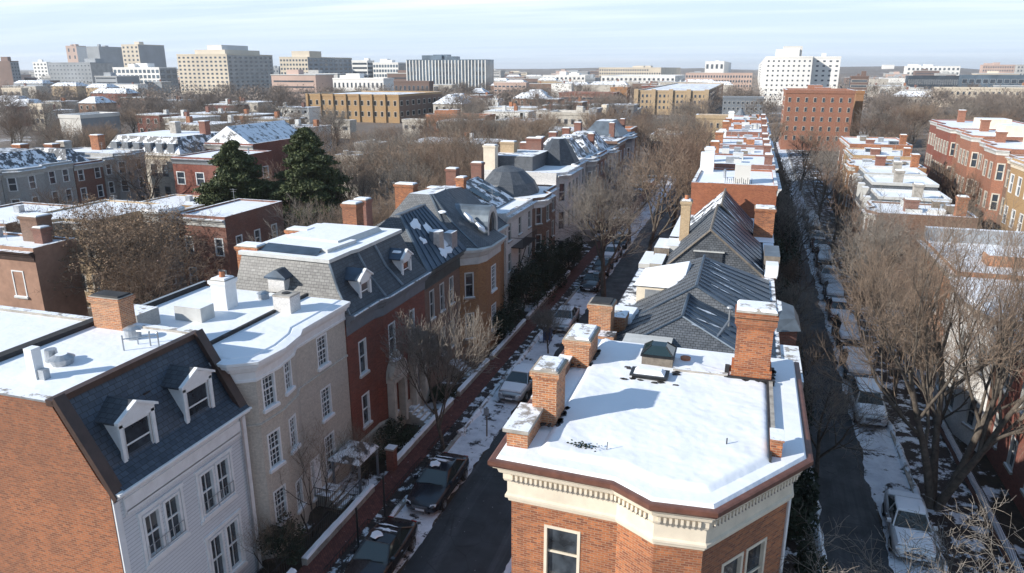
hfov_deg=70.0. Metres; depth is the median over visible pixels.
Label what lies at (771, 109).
distant tree
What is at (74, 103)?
distant house
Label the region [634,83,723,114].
apartment block
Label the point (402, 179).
bare tree
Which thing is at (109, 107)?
distant tree
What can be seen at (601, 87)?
distant house
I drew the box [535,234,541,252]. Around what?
window
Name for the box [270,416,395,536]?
bare sapling
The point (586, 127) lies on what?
bare tree
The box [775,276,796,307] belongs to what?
evergreen bush
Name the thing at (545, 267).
evergreen bush
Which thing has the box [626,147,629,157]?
window
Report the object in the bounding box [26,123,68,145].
bare tree
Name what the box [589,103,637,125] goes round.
distant house
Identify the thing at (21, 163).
row house
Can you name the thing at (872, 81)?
distant house
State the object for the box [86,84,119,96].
distant house
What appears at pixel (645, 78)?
block
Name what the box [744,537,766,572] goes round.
window
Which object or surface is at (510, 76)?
distant house
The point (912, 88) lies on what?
distant house
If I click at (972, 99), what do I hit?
distant tree
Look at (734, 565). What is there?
window
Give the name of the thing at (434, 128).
bare tree
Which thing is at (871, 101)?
distant tree
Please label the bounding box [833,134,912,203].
row house
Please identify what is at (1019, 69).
apartment block
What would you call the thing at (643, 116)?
bare tree
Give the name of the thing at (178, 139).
apartment house
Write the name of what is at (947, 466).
pavement
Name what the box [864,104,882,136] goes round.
distant tree
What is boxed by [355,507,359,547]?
sign post
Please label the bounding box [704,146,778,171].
row house
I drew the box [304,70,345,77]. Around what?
distant block
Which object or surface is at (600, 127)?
row house
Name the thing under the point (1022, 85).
distant house
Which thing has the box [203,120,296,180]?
row house
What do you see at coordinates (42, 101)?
distant tree
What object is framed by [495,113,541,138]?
distant house
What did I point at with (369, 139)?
bare tree
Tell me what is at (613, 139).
row house
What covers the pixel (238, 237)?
window
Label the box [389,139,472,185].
bare tree
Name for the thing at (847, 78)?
distant block
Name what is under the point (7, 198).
bare tree
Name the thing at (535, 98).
distant tree
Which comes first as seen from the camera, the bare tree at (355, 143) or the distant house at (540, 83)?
the bare tree at (355, 143)
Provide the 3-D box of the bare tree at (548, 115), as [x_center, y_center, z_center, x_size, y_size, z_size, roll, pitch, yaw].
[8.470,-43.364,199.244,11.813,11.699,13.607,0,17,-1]
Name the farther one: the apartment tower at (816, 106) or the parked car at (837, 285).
the apartment tower at (816, 106)
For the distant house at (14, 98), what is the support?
on the ground at (872, 72)
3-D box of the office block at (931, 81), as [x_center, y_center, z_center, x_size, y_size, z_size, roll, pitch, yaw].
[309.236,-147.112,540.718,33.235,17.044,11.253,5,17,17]
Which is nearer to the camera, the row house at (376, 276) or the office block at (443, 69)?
the row house at (376, 276)
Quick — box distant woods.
[1,72,1023,114]
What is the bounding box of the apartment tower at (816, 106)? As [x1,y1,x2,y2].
[778,85,855,150]
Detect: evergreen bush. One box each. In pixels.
[256,510,306,564]
[371,415,419,461]
[429,383,456,402]
[491,297,524,338]
[502,255,544,317]
[530,236,558,303]
[548,238,569,287]
[560,231,584,266]
[773,191,794,251]
[773,217,800,268]
[774,236,802,308]
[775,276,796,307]
[787,467,820,543]
[792,530,833,572]
[803,382,814,435]
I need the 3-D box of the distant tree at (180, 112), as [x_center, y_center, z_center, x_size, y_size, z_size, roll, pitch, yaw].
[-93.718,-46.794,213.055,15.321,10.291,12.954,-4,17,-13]
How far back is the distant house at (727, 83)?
574.70 m
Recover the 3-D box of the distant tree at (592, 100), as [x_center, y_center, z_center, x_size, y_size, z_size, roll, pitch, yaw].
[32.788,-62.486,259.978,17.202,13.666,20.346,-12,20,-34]
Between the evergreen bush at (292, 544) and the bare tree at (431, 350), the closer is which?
the evergreen bush at (292, 544)
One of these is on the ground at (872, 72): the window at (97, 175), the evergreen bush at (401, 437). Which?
the evergreen bush at (401, 437)
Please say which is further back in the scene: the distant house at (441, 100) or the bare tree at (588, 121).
the distant house at (441, 100)
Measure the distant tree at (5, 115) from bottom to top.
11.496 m
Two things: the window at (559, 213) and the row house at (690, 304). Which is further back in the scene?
the window at (559, 213)
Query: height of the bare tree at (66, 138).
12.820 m
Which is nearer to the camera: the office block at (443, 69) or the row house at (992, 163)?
the row house at (992, 163)
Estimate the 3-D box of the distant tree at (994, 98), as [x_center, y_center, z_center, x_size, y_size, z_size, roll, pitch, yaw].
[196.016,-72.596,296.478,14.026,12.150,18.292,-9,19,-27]
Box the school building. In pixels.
[305,91,441,122]
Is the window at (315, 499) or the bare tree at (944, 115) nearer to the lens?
the window at (315, 499)
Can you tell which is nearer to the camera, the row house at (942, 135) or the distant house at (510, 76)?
the row house at (942, 135)
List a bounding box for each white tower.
[758,46,812,104]
[810,53,841,87]
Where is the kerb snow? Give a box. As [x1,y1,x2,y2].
[503,559,510,572]
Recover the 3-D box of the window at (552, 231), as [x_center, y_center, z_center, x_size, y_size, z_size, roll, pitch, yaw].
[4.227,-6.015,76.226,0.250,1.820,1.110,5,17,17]
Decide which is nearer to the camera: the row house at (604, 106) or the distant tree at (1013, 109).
the row house at (604, 106)
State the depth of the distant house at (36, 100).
280.74 m
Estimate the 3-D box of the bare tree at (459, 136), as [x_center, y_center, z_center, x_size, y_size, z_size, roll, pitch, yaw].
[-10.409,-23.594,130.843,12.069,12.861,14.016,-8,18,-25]
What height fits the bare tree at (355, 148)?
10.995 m
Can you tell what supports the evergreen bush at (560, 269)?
on the ground at (872, 72)
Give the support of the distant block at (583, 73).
on the ground at (872, 72)
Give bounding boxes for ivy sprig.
[566,439,602,451]
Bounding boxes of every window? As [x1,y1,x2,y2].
[6,178,17,191]
[11,270,29,298]
[27,175,36,189]
[48,171,56,184]
[52,191,59,203]
[62,169,69,181]
[65,188,73,201]
[77,170,84,180]
[80,187,87,199]
[82,274,87,291]
[91,274,100,290]
[94,167,101,177]
[97,184,103,196]
[105,164,112,174]
[108,181,115,193]
[117,161,126,172]
[120,180,129,191]
[142,504,169,564]
[154,186,160,197]
[162,165,168,176]
[162,490,188,548]
[165,186,171,194]
[176,171,185,184]
[184,235,193,253]
[188,267,197,283]
[195,172,204,184]
[198,465,221,520]
[208,529,228,572]
[214,238,224,256]
[214,454,236,507]
[224,515,246,572]
[235,234,242,244]
[254,228,260,241]
[261,372,280,413]
[262,165,268,177]
[267,426,286,473]
[271,223,277,238]
[273,483,291,528]
[283,359,295,396]
[288,413,301,454]
[295,475,306,514]
[310,454,321,502]
[316,332,331,371]
[320,383,335,423]
[324,430,338,477]
[358,337,369,378]
[361,390,372,429]
[388,320,395,358]
[409,308,414,331]
[429,289,436,322]
[439,282,446,314]
[449,276,454,306]
[464,272,475,299]
[465,312,473,340]
[491,263,497,293]
[491,302,497,331]
[508,222,512,243]
[508,251,511,274]
[518,216,522,236]
[518,249,522,265]
[527,243,531,257]
[528,210,531,229]
[535,208,542,225]
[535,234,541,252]
[543,524,579,572]
[546,205,549,222]
[546,230,548,248]
[551,220,554,236]
[558,211,564,228]
[559,183,564,200]
[572,178,574,196]
[587,171,591,183]
[608,158,611,170]
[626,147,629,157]
[721,551,743,572]
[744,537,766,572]
[935,375,938,391]
[947,379,956,412]
[949,142,954,155]
[954,143,957,157]
[956,327,966,359]
[958,148,961,162]
[961,149,965,164]
[961,394,978,431]
[964,151,968,165]
[969,152,978,167]
[975,343,988,377]
[977,153,981,169]
[977,188,982,204]
[982,159,987,175]
[982,190,987,207]
[987,161,992,178]
[989,193,999,210]
[992,412,998,450]
[994,163,1005,180]
[999,197,1004,215]
[1002,205,1008,223]
[1003,363,1013,396]
[1003,435,1018,474]
[1004,169,1009,187]
[1008,173,1014,192]
[1009,209,1015,226]
[1015,177,1021,196]
[1016,213,1023,230]
[1018,382,1023,415]
[1019,486,1023,496]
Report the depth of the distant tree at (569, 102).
256.67 m
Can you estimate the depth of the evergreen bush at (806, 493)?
33.29 m
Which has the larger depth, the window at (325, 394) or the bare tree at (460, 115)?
the bare tree at (460, 115)
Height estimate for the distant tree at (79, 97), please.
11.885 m
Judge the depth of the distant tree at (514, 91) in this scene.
439.06 m
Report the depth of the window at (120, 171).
103.23 m
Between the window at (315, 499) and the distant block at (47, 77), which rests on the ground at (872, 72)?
the distant block at (47, 77)
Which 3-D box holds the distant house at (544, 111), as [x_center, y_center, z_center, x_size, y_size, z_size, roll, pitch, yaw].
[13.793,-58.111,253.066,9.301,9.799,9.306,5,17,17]
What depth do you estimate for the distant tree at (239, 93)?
400.64 m
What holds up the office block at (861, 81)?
on the ground at (872, 72)
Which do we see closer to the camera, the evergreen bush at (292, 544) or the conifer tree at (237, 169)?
the evergreen bush at (292, 544)
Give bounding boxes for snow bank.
[343,495,407,572]
[456,314,554,435]
[786,278,826,567]
[886,421,948,572]
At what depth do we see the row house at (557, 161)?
79.59 m
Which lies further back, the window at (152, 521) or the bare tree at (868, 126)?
the bare tree at (868, 126)
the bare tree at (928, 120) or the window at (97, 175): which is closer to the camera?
the window at (97, 175)
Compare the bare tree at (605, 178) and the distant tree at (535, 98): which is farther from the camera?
the distant tree at (535, 98)
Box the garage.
[144,194,208,207]
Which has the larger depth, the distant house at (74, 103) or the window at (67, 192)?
the distant house at (74, 103)
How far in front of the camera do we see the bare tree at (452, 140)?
115.27 m
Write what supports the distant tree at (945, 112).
on the ground at (872, 72)
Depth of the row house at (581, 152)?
91.64 m
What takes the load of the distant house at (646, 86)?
on the ground at (872, 72)
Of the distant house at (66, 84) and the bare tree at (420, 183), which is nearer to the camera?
the bare tree at (420, 183)
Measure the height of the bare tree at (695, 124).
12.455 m
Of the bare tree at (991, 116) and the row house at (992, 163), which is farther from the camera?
the bare tree at (991, 116)
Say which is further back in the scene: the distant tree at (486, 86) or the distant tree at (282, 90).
the distant tree at (486, 86)
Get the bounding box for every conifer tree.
[190,139,293,228]
[259,126,373,226]
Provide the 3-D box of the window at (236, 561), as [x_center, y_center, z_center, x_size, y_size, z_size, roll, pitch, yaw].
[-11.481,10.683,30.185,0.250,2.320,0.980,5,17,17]
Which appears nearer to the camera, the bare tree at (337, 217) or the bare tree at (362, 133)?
the bare tree at (337, 217)
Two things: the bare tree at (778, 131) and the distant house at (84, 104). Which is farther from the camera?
the distant house at (84, 104)
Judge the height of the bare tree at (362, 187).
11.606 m
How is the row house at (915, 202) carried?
on the ground at (872, 72)
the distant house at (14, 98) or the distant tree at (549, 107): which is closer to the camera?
the distant tree at (549, 107)
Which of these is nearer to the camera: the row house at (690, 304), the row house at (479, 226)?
the row house at (690, 304)
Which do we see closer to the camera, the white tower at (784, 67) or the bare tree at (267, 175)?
the bare tree at (267, 175)
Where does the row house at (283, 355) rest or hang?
on the ground at (872, 72)
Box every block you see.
[0,57,21,90]
[1,88,28,96]
[21,74,31,79]
[24,77,59,82]
[32,60,49,79]
[41,74,50,79]
[48,59,112,84]
[58,112,121,146]
[94,72,139,83]
[112,63,178,91]
[176,45,273,93]
[270,70,333,101]
[273,66,280,73]
[279,51,351,73]
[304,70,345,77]
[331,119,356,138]
[332,73,393,90]
[351,58,373,77]
[373,59,405,77]
[386,70,406,80]
[393,81,433,90]
[406,54,493,89]
[493,82,528,99]
[494,70,504,74]
[494,75,504,77]
[505,71,529,75]
[505,72,520,77]
[507,76,539,82]
[543,71,594,81]
[559,91,618,107]
[567,70,589,74]
[585,74,600,83]
[590,69,598,74]
[599,66,680,76]
[601,75,685,82]
[610,87,630,102]
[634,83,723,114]
[685,73,752,90]
[705,60,730,72]
[722,96,763,115]
[844,75,881,83]
[849,71,868,107]
[850,90,864,135]
[885,72,908,77]
[886,82,904,84]
[888,75,905,77]
[903,64,960,75]
[905,75,959,96]
[913,69,939,74]
[932,87,1023,106]
[934,71,956,74]
[958,75,1023,86]
[971,71,1019,74]
[979,62,1014,72]
[1014,65,1023,74]
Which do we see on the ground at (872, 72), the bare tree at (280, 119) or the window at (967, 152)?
the bare tree at (280, 119)
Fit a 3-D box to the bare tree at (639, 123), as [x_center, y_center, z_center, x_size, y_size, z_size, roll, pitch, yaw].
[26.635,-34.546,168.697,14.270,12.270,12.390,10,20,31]
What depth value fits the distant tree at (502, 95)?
364.30 m
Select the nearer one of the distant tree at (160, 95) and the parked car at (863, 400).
the parked car at (863, 400)
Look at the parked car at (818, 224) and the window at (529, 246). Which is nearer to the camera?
the window at (529, 246)
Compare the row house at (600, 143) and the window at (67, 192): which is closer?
the window at (67, 192)
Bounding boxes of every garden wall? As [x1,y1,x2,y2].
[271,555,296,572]
[299,471,374,565]
[384,397,453,470]
[456,358,488,396]
[489,319,525,359]
[526,270,569,319]
[898,342,1023,572]
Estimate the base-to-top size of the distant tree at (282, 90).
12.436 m
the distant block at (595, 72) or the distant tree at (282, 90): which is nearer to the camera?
the distant tree at (282, 90)
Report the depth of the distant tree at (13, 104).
210.91 m
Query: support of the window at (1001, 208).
in the row house at (1011, 156)
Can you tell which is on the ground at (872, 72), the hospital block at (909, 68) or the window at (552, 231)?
the hospital block at (909, 68)
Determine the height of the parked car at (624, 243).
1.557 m
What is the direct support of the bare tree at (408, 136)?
on the ground at (872, 72)
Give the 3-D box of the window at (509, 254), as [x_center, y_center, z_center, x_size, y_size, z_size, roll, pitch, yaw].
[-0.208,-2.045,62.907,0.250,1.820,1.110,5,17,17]
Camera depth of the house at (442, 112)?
230.08 m
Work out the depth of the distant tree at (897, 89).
458.94 m
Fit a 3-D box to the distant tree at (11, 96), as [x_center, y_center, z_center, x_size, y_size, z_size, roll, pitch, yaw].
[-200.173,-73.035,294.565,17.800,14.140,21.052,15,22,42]
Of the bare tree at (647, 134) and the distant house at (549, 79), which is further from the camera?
the distant house at (549, 79)
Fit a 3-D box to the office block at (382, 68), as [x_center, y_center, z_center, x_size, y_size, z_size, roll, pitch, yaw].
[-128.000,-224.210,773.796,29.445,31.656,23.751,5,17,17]
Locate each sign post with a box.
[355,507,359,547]
[382,476,385,515]
[484,407,488,435]
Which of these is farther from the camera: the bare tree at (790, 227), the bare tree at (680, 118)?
the bare tree at (680, 118)
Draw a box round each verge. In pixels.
[328,175,666,572]
[786,149,966,572]
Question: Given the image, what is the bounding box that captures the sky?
[0,0,1023,69]
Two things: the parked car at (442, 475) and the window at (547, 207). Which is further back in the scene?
the window at (547, 207)
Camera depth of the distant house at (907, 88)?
444.24 m
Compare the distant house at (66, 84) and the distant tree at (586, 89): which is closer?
the distant tree at (586, 89)
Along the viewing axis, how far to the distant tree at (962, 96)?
338.92 m
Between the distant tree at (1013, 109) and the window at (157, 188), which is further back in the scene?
the distant tree at (1013, 109)
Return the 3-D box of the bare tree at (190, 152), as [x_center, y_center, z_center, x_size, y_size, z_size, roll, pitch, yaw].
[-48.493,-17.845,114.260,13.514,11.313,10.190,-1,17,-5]
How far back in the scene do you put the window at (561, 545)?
22.09 m
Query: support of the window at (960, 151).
in the row house at (966, 150)
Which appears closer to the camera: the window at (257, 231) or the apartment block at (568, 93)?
the window at (257, 231)
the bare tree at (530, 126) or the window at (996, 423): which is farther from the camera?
the bare tree at (530, 126)
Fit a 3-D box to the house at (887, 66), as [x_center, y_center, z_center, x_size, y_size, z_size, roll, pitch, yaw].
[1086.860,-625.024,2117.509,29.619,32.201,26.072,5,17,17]
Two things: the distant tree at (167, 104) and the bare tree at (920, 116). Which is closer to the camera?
the bare tree at (920, 116)
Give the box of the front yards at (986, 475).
[797,150,1023,571]
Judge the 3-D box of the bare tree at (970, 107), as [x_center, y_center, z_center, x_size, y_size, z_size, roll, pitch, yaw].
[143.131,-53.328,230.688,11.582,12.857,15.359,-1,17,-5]
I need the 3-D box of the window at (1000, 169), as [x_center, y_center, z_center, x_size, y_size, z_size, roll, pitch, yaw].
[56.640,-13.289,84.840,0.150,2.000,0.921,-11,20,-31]
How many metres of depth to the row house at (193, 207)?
74.73 m
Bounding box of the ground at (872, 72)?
[0,66,1023,572]
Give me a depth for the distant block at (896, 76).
1061.79 m
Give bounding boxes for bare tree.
[0,109,42,145]
[0,129,57,148]
[0,186,19,204]
[5,204,61,233]
[13,179,189,287]
[15,175,86,204]
[20,121,89,147]
[23,116,66,145]
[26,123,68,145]
[30,196,239,309]
[35,119,60,139]
[48,120,121,147]
[61,115,127,145]
[68,121,122,147]
[77,120,128,137]
[79,234,227,316]
[92,137,172,200]
[112,105,166,133]
[119,116,136,132]
[142,112,183,131]
[150,114,197,130]
[156,136,215,188]
[197,108,273,131]
[232,110,274,124]
[235,220,301,242]
[258,159,284,180]
[263,113,301,123]
[264,192,340,232]
[278,132,354,162]
[283,196,390,225]
[295,118,334,153]
[302,118,344,149]
[312,103,353,148]
[317,131,335,149]
[325,124,351,153]
[325,145,376,199]
[330,153,352,185]
[333,139,392,204]
[333,158,400,215]
[337,124,424,198]
[338,137,406,209]
[341,129,383,150]
[342,134,384,152]
[345,130,411,187]
[349,186,421,225]
[362,131,407,173]
[365,126,406,152]
[368,129,463,182]
[370,155,445,202]
[371,172,444,207]
[372,192,394,224]
[373,121,405,137]
[378,143,447,197]
[379,283,507,448]
[386,125,435,167]
[387,125,435,161]
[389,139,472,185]
[398,147,480,185]
[400,114,438,133]
[403,120,444,141]
[409,125,497,165]
[411,132,470,181]
[412,124,445,138]
[413,111,453,135]
[416,162,470,190]
[421,121,496,164]
[422,123,453,135]
[430,109,493,137]
[434,109,474,128]
[436,115,471,133]
[438,126,480,168]
[442,138,502,178]
[445,101,493,135]
[446,138,504,178]
[451,128,521,170]
[454,129,521,175]
[460,117,511,138]
[462,144,519,162]
[476,115,503,136]
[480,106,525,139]
[490,123,545,148]
[497,112,561,139]
[502,114,554,137]
[513,127,548,141]
[523,106,564,127]
[529,299,571,353]
[535,119,568,134]
[541,119,573,138]
[545,154,668,296]
[550,118,568,126]
[567,113,607,133]
[571,104,620,124]
[582,112,625,129]
[585,145,672,234]
[598,105,639,119]
[598,111,657,145]
[619,135,699,250]
[622,124,701,237]
[626,114,655,155]
[626,119,679,162]
[629,108,656,141]
[634,137,645,160]
[637,122,661,150]
[642,114,669,135]
[642,120,717,190]
[646,119,713,201]
[650,107,703,140]
[658,117,714,152]
[660,104,695,145]
[665,100,708,117]
[666,110,721,162]
[749,111,794,150]
[773,192,846,280]
[774,171,836,244]
[775,154,812,198]
[775,244,840,307]
[775,270,836,337]
[776,504,1008,572]
[778,170,801,193]
[783,132,863,219]
[788,123,846,190]
[788,155,874,251]
[790,488,1023,572]
[796,316,843,396]
[800,181,1023,511]
[801,361,904,486]
[807,185,923,316]
[808,185,983,354]
[822,198,897,257]
[842,109,893,136]
[843,290,950,397]
[853,104,918,136]
[858,115,898,135]
[863,128,912,151]
[872,102,912,136]
[872,116,927,145]
[875,113,912,135]
[885,121,929,149]
[889,103,940,142]
[895,102,946,143]
[907,102,943,135]
[913,129,928,155]
[914,148,933,174]
[915,113,942,132]
[915,328,996,427]
[922,157,955,196]
[927,164,982,210]
[928,112,957,122]
[936,110,981,119]
[941,114,993,119]
[946,100,992,118]
[954,196,1001,228]
[982,111,1019,121]
[984,110,1023,121]
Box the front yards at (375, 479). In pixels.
[254,175,655,572]
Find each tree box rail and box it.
[320,519,378,572]
[383,457,429,507]
[427,427,455,454]
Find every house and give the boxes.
[0,143,78,204]
[0,174,5,204]
[0,202,72,232]
[0,212,88,315]
[0,290,261,572]
[2,95,27,101]
[3,83,47,97]
[7,99,45,125]
[13,80,54,92]
[17,195,158,306]
[27,103,54,130]
[31,143,106,203]
[45,98,79,112]
[51,82,88,96]
[54,104,75,123]
[55,140,118,199]
[72,134,148,200]
[78,96,116,112]
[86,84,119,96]
[91,88,139,107]
[107,120,218,197]
[114,82,147,93]
[123,94,161,112]
[134,270,354,560]
[136,110,178,132]
[140,203,186,298]
[145,79,171,92]
[162,110,220,128]
[166,116,234,131]
[168,96,195,113]
[170,148,274,194]
[176,189,284,286]
[183,204,203,211]
[189,106,237,119]
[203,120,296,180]
[208,99,248,110]
[220,98,276,112]
[228,115,268,123]
[232,109,273,120]
[234,200,432,467]
[250,112,305,123]
[274,102,320,123]
[291,119,331,150]
[335,150,373,197]
[352,197,473,387]
[354,139,387,182]
[390,176,509,359]
[402,118,425,135]
[408,132,500,175]
[425,109,495,136]
[425,167,536,312]
[433,82,457,93]
[433,96,470,112]
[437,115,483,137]
[460,161,559,293]
[469,88,489,94]
[470,92,492,97]
[481,96,503,112]
[482,137,588,267]
[483,105,536,119]
[488,299,813,572]
[489,102,520,109]
[494,78,508,81]
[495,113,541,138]
[506,75,519,77]
[507,80,526,81]
[513,93,551,105]
[513,103,537,109]
[519,137,599,241]
[526,89,548,94]
[528,94,562,105]
[529,81,550,91]
[536,104,566,121]
[536,133,609,227]
[538,78,557,81]
[541,79,556,82]
[542,101,570,109]
[548,106,588,126]
[548,126,588,135]
[548,131,619,220]
[551,81,573,96]
[562,82,588,90]
[562,122,627,206]
[565,97,587,109]
[574,118,637,201]
[584,82,614,91]
[587,254,803,385]
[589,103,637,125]
[589,107,602,125]
[591,81,628,86]
[601,104,608,117]
[602,79,639,86]
[625,126,637,162]
[632,81,657,87]
[638,195,779,283]
[641,83,660,88]
[646,80,673,82]
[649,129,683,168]
[658,80,695,84]
[670,188,776,243]
[684,79,713,82]
[691,151,781,217]
[695,108,747,156]
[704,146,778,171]
[708,81,732,91]
[710,140,775,157]
[715,130,773,149]
[718,129,770,139]
[722,120,770,135]
[725,118,768,128]
[728,111,768,122]
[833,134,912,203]
[838,142,911,215]
[838,153,926,234]
[843,161,926,245]
[847,169,938,258]
[853,195,978,309]
[854,182,951,272]
[867,83,892,96]
[868,77,888,84]
[878,83,909,98]
[879,76,905,81]
[881,65,894,68]
[892,91,930,110]
[901,87,932,94]
[907,226,1023,384]
[909,85,922,89]
[924,110,1023,194]
[933,277,1023,451]
[946,119,1023,207]
[969,131,1023,229]
[986,329,1023,517]
[993,83,1023,86]
[995,154,1023,228]
[999,158,1023,230]
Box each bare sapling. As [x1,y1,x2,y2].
[228,496,310,572]
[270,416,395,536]
[337,409,388,480]
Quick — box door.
[312,457,319,492]
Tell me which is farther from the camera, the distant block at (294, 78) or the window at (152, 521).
the distant block at (294, 78)
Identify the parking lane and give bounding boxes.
[393,176,674,572]
[776,142,940,572]
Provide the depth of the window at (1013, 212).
77.41 m
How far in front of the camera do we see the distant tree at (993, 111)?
225.95 m
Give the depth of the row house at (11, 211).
70.80 m
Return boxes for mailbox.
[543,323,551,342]
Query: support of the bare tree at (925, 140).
on the ground at (872, 72)
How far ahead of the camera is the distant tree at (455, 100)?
265.98 m
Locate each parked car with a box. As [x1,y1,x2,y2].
[344,516,417,572]
[406,452,468,513]
[498,363,534,401]
[552,305,579,331]
[580,270,600,291]
[592,257,613,275]
[604,244,622,261]
[612,232,630,248]
[805,214,820,230]
[809,230,826,240]
[809,237,829,251]
[813,244,834,266]
[817,265,838,283]
[823,279,846,300]
[825,297,850,320]
[831,313,862,347]
[838,346,872,380]
[847,377,888,426]
[881,489,937,562]
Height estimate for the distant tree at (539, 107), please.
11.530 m
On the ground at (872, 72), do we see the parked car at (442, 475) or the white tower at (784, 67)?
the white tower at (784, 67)
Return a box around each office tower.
[65,44,87,61]
[86,44,123,66]
[121,42,166,66]
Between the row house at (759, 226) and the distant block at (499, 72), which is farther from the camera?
the distant block at (499, 72)
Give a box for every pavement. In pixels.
[297,177,656,572]
[775,291,809,572]
[790,149,1009,572]
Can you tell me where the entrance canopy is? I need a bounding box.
[328,440,378,494]
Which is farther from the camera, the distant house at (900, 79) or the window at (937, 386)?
the distant house at (900, 79)
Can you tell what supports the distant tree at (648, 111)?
on the ground at (872, 72)
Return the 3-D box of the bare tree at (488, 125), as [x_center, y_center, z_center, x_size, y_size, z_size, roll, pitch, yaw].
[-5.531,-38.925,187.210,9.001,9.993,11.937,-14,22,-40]
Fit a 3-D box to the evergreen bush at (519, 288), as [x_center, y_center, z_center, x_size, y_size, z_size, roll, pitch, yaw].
[0.955,-0.129,63.817,3.611,5.808,4.640,5,17,17]
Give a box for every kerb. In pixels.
[393,178,666,516]
[786,150,941,571]
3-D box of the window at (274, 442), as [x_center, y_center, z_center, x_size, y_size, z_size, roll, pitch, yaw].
[-10.325,7.102,31.869,0.250,1.820,1.010,6,18,21]
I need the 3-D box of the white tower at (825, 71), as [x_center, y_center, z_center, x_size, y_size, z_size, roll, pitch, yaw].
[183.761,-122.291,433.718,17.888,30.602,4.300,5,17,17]
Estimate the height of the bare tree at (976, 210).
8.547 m
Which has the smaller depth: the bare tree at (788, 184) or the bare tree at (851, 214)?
the bare tree at (851, 214)
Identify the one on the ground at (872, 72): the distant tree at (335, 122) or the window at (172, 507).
the distant tree at (335, 122)
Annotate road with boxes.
[400,177,692,572]
[772,142,892,572]
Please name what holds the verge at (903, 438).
on the ground at (872, 72)
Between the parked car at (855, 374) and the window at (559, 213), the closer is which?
the parked car at (855, 374)
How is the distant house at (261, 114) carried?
on the ground at (872, 72)
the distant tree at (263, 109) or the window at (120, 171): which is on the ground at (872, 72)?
the distant tree at (263, 109)
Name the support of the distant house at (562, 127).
on the ground at (872, 72)
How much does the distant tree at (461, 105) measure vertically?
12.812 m
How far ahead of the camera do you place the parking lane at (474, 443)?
45.38 m
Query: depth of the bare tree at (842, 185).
85.37 m
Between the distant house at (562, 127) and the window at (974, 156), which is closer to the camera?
the window at (974, 156)
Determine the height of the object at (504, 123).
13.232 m
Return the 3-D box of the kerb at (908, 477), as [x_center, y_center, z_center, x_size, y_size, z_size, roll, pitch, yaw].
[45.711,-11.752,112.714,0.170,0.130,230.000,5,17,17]
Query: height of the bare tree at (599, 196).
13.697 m
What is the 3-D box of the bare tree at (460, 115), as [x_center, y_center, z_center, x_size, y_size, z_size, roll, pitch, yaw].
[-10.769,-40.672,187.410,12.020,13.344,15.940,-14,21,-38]
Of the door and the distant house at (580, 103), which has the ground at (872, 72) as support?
the distant house at (580, 103)
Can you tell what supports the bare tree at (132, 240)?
on the ground at (872, 72)
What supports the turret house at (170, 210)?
on the ground at (872, 72)
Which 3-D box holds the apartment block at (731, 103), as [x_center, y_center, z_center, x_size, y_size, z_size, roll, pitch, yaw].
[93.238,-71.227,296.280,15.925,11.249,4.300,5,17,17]
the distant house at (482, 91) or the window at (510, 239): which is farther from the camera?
the distant house at (482, 91)
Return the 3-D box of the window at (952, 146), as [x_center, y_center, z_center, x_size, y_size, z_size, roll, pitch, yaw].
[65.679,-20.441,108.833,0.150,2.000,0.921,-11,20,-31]
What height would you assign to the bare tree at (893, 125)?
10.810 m
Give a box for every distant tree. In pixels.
[0,89,32,108]
[0,92,29,129]
[0,98,42,143]
[0,107,34,143]
[17,86,59,100]
[17,96,54,111]
[18,99,72,138]
[44,101,85,130]
[47,96,73,108]
[49,87,87,100]
[54,84,72,97]
[62,90,93,101]
[88,99,108,111]
[99,101,135,121]
[110,88,140,107]
[118,94,160,128]
[141,93,164,112]
[142,88,169,111]
[148,98,176,112]
[162,108,202,116]
[168,92,198,115]
[171,100,204,112]
[176,92,224,112]
[193,88,227,106]
[207,107,234,121]
[208,82,236,98]
[216,93,236,101]
[221,98,249,113]
[225,94,250,113]
[231,89,248,98]
[245,84,262,94]
[250,85,270,100]
[250,100,282,116]
[256,88,305,116]
[266,84,289,97]
[268,86,294,96]
[276,92,298,105]
[283,104,310,124]
[286,95,305,105]
[291,86,315,100]
[308,108,353,144]
[320,81,332,92]
[367,83,392,90]
[433,89,481,111]
[434,85,452,95]
[449,94,475,112]
[452,81,468,91]
[456,83,474,94]
[465,95,492,112]
[471,101,498,112]
[473,81,494,91]
[475,89,493,105]
[476,95,492,107]
[497,88,516,101]
[498,98,515,105]
[506,85,522,96]
[522,89,546,105]
[531,97,543,109]
[531,98,571,115]
[547,92,585,109]
[549,90,558,97]
[568,82,583,90]
[579,83,598,91]
[580,91,622,116]
[588,92,645,120]
[591,92,627,103]
[618,83,641,99]
[635,99,661,124]
[659,96,710,128]
[694,90,720,113]
[708,86,735,103]
[716,87,766,109]
[731,84,753,94]
[732,87,767,107]
[735,95,780,119]
[863,93,878,111]
[863,94,902,119]
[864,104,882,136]
[866,84,886,99]
[870,94,909,111]
[874,90,897,107]
[884,91,916,112]
[886,83,905,93]
[887,97,944,125]
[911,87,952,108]
[922,106,956,125]
[935,88,959,108]
[939,92,982,111]
[949,96,1005,117]
[951,89,980,115]
[951,90,971,107]
[966,103,1013,118]
[968,94,1022,121]
[970,91,1014,106]
[971,92,1014,105]
[984,91,1015,104]
[996,95,1023,118]
[997,102,1023,120]
[1001,88,1023,121]
[1002,103,1023,120]

